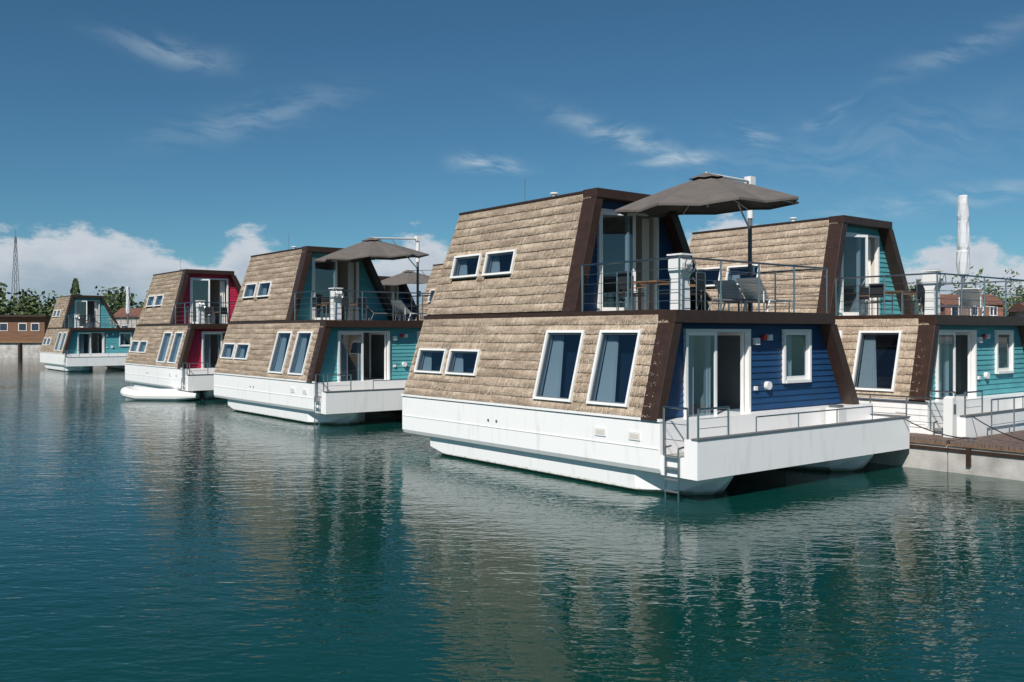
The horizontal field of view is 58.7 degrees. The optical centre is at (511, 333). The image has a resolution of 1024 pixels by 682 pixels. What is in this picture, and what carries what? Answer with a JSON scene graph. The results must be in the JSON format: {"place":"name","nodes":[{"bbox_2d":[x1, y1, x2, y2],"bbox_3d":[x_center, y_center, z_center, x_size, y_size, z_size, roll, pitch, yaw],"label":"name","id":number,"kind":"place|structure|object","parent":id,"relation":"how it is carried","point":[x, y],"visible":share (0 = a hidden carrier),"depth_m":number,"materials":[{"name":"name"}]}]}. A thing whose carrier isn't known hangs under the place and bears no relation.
{"place":"outdoors","nodes":[
{"label":"outdoors","id":0,"kind":"place"},
{"bbox_2d":[0,358,1023,681],"bbox_3d":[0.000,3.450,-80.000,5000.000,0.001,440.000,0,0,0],"label":"water","id":1,"kind":"structure","parent":0,"point":[188,540],"depth_m":13.72,"materials":[{"name":"teal liquid"}]},
{"bbox_2d":[0,341,42,357],"bbox_3d":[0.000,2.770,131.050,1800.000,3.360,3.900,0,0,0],"label":"quay wall","id":2,"kind":"structure","parent":1,"relation":"in","point":[19,349],"depth_m":129.50,"materials":[{"name":"concrete"}]},
{"bbox_2d":[40,294,136,371],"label":"houseboat","id":3,"kind":"object","parent":1,"relation":"on","point":[66,345],"visible":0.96,"depth_m":85.04,"materials":[{"name":"brown"}]},
{"bbox_2d":[74,314,79,327],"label":"helm console","id":4,"kind":"object","parent":3,"relation":"on","point":[76,320],"visible":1,"depth_m":82.66,"materials":[{"name":"white plastic"}]},
{"bbox_2d":[42,300,131,353],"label":"windows and doors","id":5,"kind":"structure","parent":3,"relation":"in","point":[87,342],"depth_m":86.52,"materials":[{"name":"white paint"}]},
{"bbox_2d":[108,319,129,327],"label":"sun lounger","id":6,"kind":"object","parent":3,"relation":"on","point":[112,321],"visible":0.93,"depth_m":85.20,"materials":[{"name":"white plastic"}]},
{"bbox_2d":[126,287,129,327],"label":"closed patio umbrella","id":7,"kind":"object","parent":3,"relation":"on","point":[127,300],"visible":0.97,"depth_m":86.77,"materials":[{"name":"grey fabric"}]},
{"bbox_2d":[120,386,206,400],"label":"inflatable dinghy","id":8,"kind":"object","parent":1,"relation":"on","point":[136,393],"visible":0.94,"depth_m":46.75,"materials":[{"name":"white plastic"}]},
{"bbox_2d":[124,268,240,398],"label":"houseboat","id":9,"kind":"object","parent":1,"relation":"on","point":[169,348],"visible":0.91,"depth_m":51.19,"materials":[{"name":"brown"}]},
{"bbox_2d":[129,277,227,367],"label":"windows and doors","id":10,"kind":"structure","parent":9,"relation":"in","point":[215,289],"depth_m":51.55,"materials":[{"name":"white paint"}]},
{"bbox_2d":[185,307,195,323],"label":"deck chair","id":11,"kind":"object","parent":9,"relation":"on","point":[187,309],"visible":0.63,"depth_m":49.46,"materials":[{"name":"silver metal"}]},
{"bbox_2d":[196,300,205,323],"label":"helm console","id":12,"kind":"object","parent":9,"relation":"on","point":[200,308],"visible":0.99,"depth_m":48.27,"materials":[{"name":"white plastic"}]},
{"bbox_2d":[204,307,212,323],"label":"deck chair","id":13,"kind":"object","parent":9,"relation":"on","point":[208,310],"visible":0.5,"depth_m":49.34,"materials":[{"name":"silver metal"}]},
{"bbox_2d":[214,307,226,323],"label":"deck chair","id":14,"kind":"object","parent":9,"relation":"on","point":[223,309],"visible":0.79,"depth_m":49.88,"materials":[{"name":"silver metal"}]},
{"bbox_2d":[213,246,433,426],"bbox_3d":[-7.029,-0.325,40.058,8.355,8.350,11.240,0,0,-38],"label":"houseboat","id":15,"kind":"object","parent":1,"relation":"on","point":[285,354],"visible":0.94,"depth_m":37.28,"materials":[{"name":"brown"}]},
{"bbox_2d":[312,297,326,319],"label":"deck chair","id":16,"kind":"object","parent":15,"relation":"on","point":[314,302],"visible":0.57,"depth_m":36.01,"materials":[{"name":"silver metal"}]},
{"bbox_2d":[220,258,420,381],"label":"windows and doors","id":17,"kind":"structure","parent":15,"relation":"in","point":[360,354],"depth_m":38.34,"materials":[{"name":"white paint"}]},
{"bbox_2d":[321,298,328,319],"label":"deck chair","id":18,"kind":"object","parent":15,"relation":"on","point":[323,300],"visible":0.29,"depth_m":37.50,"materials":[{"name":"silver metal"}]},
{"bbox_2d":[328,287,343,319],"bbox_3d":[-6.738,-1.119,34.945,0.400,1.275,0.522,0,0,-38],"label":"helm console","id":19,"kind":"object","parent":15,"relation":"on","point":[335,305],"visible":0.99,"depth_m":34.86,"materials":[{"name":"white plastic"}]},
{"bbox_2d":[322,303,356,319],"bbox_3d":[-6.979,-0.857,36.783,0.800,0.750,1.200,0,0,44],"label":"deck table","id":20,"kind":"object","parent":15,"relation":"on","point":[350,304],"visible":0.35,"depth_m":36.77,"materials":[{"name":"grey wood"}]},
{"bbox_2d":[341,297,349,319],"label":"deck chair","id":21,"kind":"object","parent":15,"relation":"on","point":[346,302],"visible":0.45,"depth_m":35.96,"materials":[{"name":"silver metal"}]},
{"bbox_2d":[350,297,365,319],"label":"deck chair","id":22,"kind":"object","parent":15,"relation":"on","point":[359,302],"visible":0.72,"depth_m":36.42,"materials":[{"name":"silver metal"}]},
{"bbox_2d":[315,236,428,320],"bbox_3d":[-5.336,-2.342,37.362,5.044,3.720,4.249,0,0,-27],"label":"patio umbrella","id":23,"kind":"object","parent":15,"relation":"on","point":[373,248],"visible":0.98,"depth_m":36.59,"materials":[{"name":"fabric"}]},
{"bbox_2d":[363,306,403,320],"bbox_3d":[-5.373,-0.913,37.397,1.813,0.878,0.640,0,0,-18],"label":"sun lounger","id":24,"kind":"object","parent":15,"relation":"on","point":[369,310],"visible":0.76,"depth_m":37.17,"materials":[{"name":"grey"}]},
{"bbox_2d":[391,300,426,320],"bbox_3d":[-4.134,-0.913,37.768,0.640,0.878,1.813,0,0,42],"label":"sun lounger","id":25,"kind":"object","parent":15,"relation":"on","point":[400,306],"visible":0.77,"depth_m":37.32,"materials":[{"name":"white plastic"}]},
{"bbox_2d":[379,276,415,320],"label":"houseboat","id":26,"kind":"object","parent":1,"relation":"on","point":[399,288],"depth_m":58.35,"materials":[{"name":"grey"}]},
{"bbox_2d":[383,285,398,319],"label":"windows and doors","id":27,"kind":"structure","parent":26,"relation":"in","point":[391,288],"depth_m":58.34,"materials":[{"name":"white paint"}]},
{"bbox_2d":[381,269,431,284],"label":"patio umbrella","id":28,"kind":"object","parent":26,"relation":"on","point":[408,276],"visible":0.69,"depth_m":54.95,"materials":[{"name":"fabric"}]},
{"bbox_2d":[415,263,443,319],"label":"houseboat","id":29,"kind":"object","parent":1,"relation":"on","point":[433,278],"visible":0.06,"depth_m":46.99,"materials":[{"name":"brown wood"}]},
{"bbox_2d":[427,289,434,302],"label":"windows and doors","id":30,"kind":"structure","parent":29,"relation":"in","point":[431,291],"depth_m":46.82,"materials":[{"name":"white paint"}]},
{"bbox_2d":[401,187,910,502],"bbox_3d":[3.436,-0.325,25.131,8.355,8.350,11.240,0,0,-38],"label":"houseboat","id":31,"kind":"object","parent":1,"relation":"on","point":[536,351],"visible":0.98,"depth_m":22.48,"materials":[{"name":"brown"}]},
{"bbox_2d":[414,208,811,417],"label":"windows and doors","id":32,"kind":"structure","parent":31,"relation":"in","point":[717,362],"depth_m":22.81,"materials":[{"name":"white paint"}]},
{"bbox_2d":[616,271,646,310],"bbox_3d":[2.787,-0.964,21.303,0.484,0.964,0.530,0,0,-38],"label":"deck chair","id":33,"kind":"object","parent":31,"relation":"on","point":[621,277],"visible":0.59,"depth_m":21.23,"materials":[{"name":"silver metal"}]},
{"bbox_2d":[618,276,646,309],"bbox_3d":[2.964,-0.964,22.516,0.530,0.964,0.484,0,0,-33],"label":"deck chair","id":34,"kind":"object","parent":31,"relation":"on","point":[622,290],"visible":0.32,"depth_m":22.57,"materials":[{"name":"silver metal"}]},
{"bbox_2d":[632,280,669,309],"bbox_3d":[3.486,-0.857,21.856,0.800,0.750,1.200,0,0,44],"label":"deck table","id":35,"kind":"object","parent":31,"relation":"on","point":[655,282],"visible":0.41,"depth_m":21.46,"materials":[{"name":"brown wood"}]},
{"bbox_2d":[657,277,670,308],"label":"deck chair","id":36,"kind":"object","parent":31,"relation":"on","point":[664,293],"visible":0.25,"depth_m":21.02,"materials":[{"name":"silver metal"}]},
{"bbox_2d":[667,253,695,309],"bbox_3d":[3.728,-1.119,20.019,0.400,1.275,0.522,0,0,-38],"label":"helm console","id":37,"kind":"object","parent":31,"relation":"on","point":[685,274],"visible":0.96,"depth_m":19.94,"materials":[{"name":"white plastic"}]},
{"bbox_2d":[690,272,705,309],"bbox_3d":[4.275,-0.964,21.661,0.484,0.964,0.530,0,0,37],"label":"deck chair","id":38,"kind":"object","parent":31,"relation":"on","point":[700,284],"visible":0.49,"depth_m":21.50,"materials":[{"name":"silver metal"}]},
{"bbox_2d":[615,172,798,310],"bbox_3d":[5.130,-2.342,22.435,5.044,3.720,4.249,0,0,-27],"label":"patio umbrella","id":39,"kind":"object","parent":31,"relation":"on","point":[706,193],"visible":0.98,"depth_m":21.72,"materials":[{"name":"fabric"}]},
{"bbox_2d":[690,277,757,310],"bbox_3d":[5.093,-0.913,22.470,1.812,0.878,0.640,0,0,-18],"label":"sun lounger","id":40,"kind":"object","parent":31,"relation":"on","point":[701,298],"visible":0.67,"depth_m":22.30,"materials":[{"name":"grey metal"}]},
{"bbox_2d":[713,280,762,310],"bbox_3d":[6.027,-0.913,23.872,0.640,0.878,1.813,0,0,45],"label":"patio chair","id":41,"kind":"object","parent":31,"relation":"on","point":[733,287],"visible":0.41,"depth_m":23.41,"materials":[{"name":"grey plastic"}]},
{"bbox_2d":[736,277,791,311],"bbox_3d":[6.332,-0.913,22.841,0.640,0.878,1.813,0,0,42],"label":"sun lounger","id":42,"kind":"object","parent":31,"relation":"on","point":[753,287],"visible":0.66,"depth_m":22.40,"materials":[{"name":"white plastic"}]},
{"bbox_2d":[689,215,1023,437],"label":"houseboat","id":43,"kind":"object","parent":1,"relation":"on","point":[973,365],"visible":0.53,"depth_m":27.53,"materials":[{"name":"brown wood"}]},
{"bbox_2d":[696,232,1013,399],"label":"windows and doors","id":44,"kind":"structure","parent":43,"relation":"in","point":[877,352],"depth_m":27.79,"materials":[{"name":"white paint"}]},
{"bbox_2d":[859,286,881,314],"bbox_3d":[10.911,-0.964,27.717,0.530,0.964,0.484,0,0,-33],"label":"deck chair","id":45,"kind":"object","parent":43,"relation":"on","point":[863,292],"visible":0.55,"depth_m":27.84,"materials":[{"name":"silver metal"}]},
{"bbox_2d":[869,283,893,314],"bbox_3d":[10.734,-0.964,26.504,0.484,0.964,0.530,0,0,-38],"label":"deck chair","id":46,"kind":"object","parent":43,"relation":"on","point":[876,288],"visible":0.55,"depth_m":26.39,"materials":[{"name":"silver metal"}]},
{"bbox_2d":[878,291,915,314],"bbox_3d":[11.434,-0.857,27.057,0.800,0.750,1.200,0,0,44],"label":"deck table","id":47,"kind":"object","parent":43,"relation":"on","point":[894,292],"visible":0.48,"depth_m":26.81,"materials":[{"name":"brown wood"}]},
{"bbox_2d":[903,283,924,314],"bbox_3d":[11.668,-0.964,26.360,0.530,0.964,0.484,0,0,-28],"label":"deck chair","id":48,"kind":"object","parent":43,"relation":"on","point":[919,289],"visible":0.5,"depth_m":26.14,"materials":[{"name":"silver metal"}]},
{"bbox_2d":[917,297,924,313],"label":"deck chair","id":49,"kind":"object","parent":43,"relation":"on","point":[920,305],"visible":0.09,"depth_m":26.97,"materials":[{"name":"silver metal"}]},
{"bbox_2d":[921,269,945,314],"bbox_3d":[11.675,-1.119,25.220,0.400,1.275,0.522,0,0,-38],"label":"helm console","id":50,"kind":"object","parent":43,"relation":"on","point":[929,280],"visible":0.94,"depth_m":25.14,"materials":[{"name":"white plastic"}]},
{"bbox_2d":[910,288,972,314],"bbox_3d":[13.040,-0.913,27.671,1.813,0.878,0.640,0,0,-18],"label":"sun lounger","id":51,"kind":"object","parent":43,"relation":"on","point":[923,299],"visible":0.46,"depth_m":27.60,"materials":[{"name":"grey"}]},
{"bbox_2d":[956,195,969,314],"bbox_3d":[14.555,-2.472,29.398,0.800,3.980,0.800,0,0,-38],"label":"closed patio umbrella","id":52,"kind":"object","parent":43,"relation":"on","point":[963,250],"visible":0.87,"depth_m":29.26,"materials":[{"name":"grey fabric"}]},
{"bbox_2d":[956,288,994,315],"bbox_3d":[14.279,-0.913,28.042,0.640,0.878,1.813,0,0,42],"label":"patio chair","id":53,"kind":"object","parent":43,"relation":"on","point":[968,295],"visible":0.7,"depth_m":27.58,"materials":[{"name":"white plastic"}]},
{"bbox_2d":[969,414,1023,440],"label":"mooring rope","id":54,"kind":"object","parent":43,"relation":"attached to","point":[996,429],"visible":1,"depth_m":22.77,"materials":[{"name":"black fabric"}]},
{"bbox_2d":[868,430,1023,480],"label":"pier","id":55,"kind":"structure","parent":1,"relation":"in","point":[1000,455],"depth_m":22.53,"materials":[{"name":"concrete"}]},
{"bbox_2d":[943,396,956,437],"bbox_3d":[11.252,2.140,23.402,0.240,1.050,0.248,0,0,-38],"label":"power pedestal","id":56,"kind":"object","parent":55,"relation":"on","point":[950,415],"visible":0.97,"depth_m":23.33,"materials":[{"name":"white plastic"}]},
{"bbox_2d":[991,396,1023,437],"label":"pier railing","id":57,"kind":"object","parent":55,"relation":"on","point":[1014,409],"visible":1,"depth_m":24.11,"materials":[{"name":"grey metal"}]},
{"bbox_2d":[0,0,1023,313],"label":"sky","id":58,"kind":"structure","parent":0,"point":[140,140],"materials":[{"name":"blue"}]},
{"bbox_2d":[857,393,942,423],"bbox_3d":[8.327,2.175,27.341,0.042,0.991,9.440,0,0,-38],"label":"pier railing","id":59,"kind":"object","parent":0,"point":[901,396],"visible":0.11,"depth_m":24.46,"materials":[{"name":"grey metal"}]},
{"bbox_2d":[919,290,1004,315],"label":"brick house","id":60,"kind":"structure","parent":0,"point":[945,299],"depth_m":142.00,"materials":[{"name":"red brick"}]},
{"bbox_2d":[1007,302,1023,316],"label":"brick house","id":61,"kind":"structure","parent":0,"point":[1018,306],"depth_m":141.99,"materials":[{"name":"tile"}]},
{"label":"ground","id":62,"kind":"structure","parent":0,"visible":0},
{"bbox_2d":[11,230,19,306],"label":"lattice tower","id":63,"kind":"structure","parent":62,"relation":"on","point":[14,271],"depth_m":401.63,"materials":[{"name":"grey metal"}]},
{"bbox_2d":[0,315,50,340],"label":"wooden cabin","id":64,"kind":"object","parent":62,"relation":"on","point":[23,327],"visible":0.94,"depth_m":136.13,"materials":[{"name":"brown wood"}]},
{"bbox_2d":[70,278,79,294],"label":"cypress tree","id":65,"kind":"object","parent":62,"relation":"on","point":[74,289],"visible":0.26,"depth_m":143.74,"materials":[{"name":"green plant"}]},
{"bbox_2d":[114,308,142,327],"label":"brick house","id":66,"kind":"structure","parent":62,"relation":"on","point":[120,316],"depth_m":150.00,"materials":[{"name":"concrete"}]},
{"bbox_2d":[0,266,1023,315],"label":"distant treeline","id":67,"kind":"object","parent":62,"relation":"on","point":[116,299],"visible":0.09,"depth_m":156.81,"materials":[{"name":"green plant"}]},
{"bbox_3d":[11.236,2.610,22.374,0.040,0.110,0.320,0,0,-38],"label":"mooring cleat","id":68,"kind":"object","parent":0,"visible":0},
{"bbox_2d":[900,416,968,438],"bbox_3d":[10.544,2.346,22.763,1.586,0.498,0.032,0,0,29],"label":"mooring rope","id":69,"kind":"object","parent":68,"relation":"attached to","point":[934,431],"visible":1,"depth_m":22.76,"materials":[{"name":"black"}]}
]}

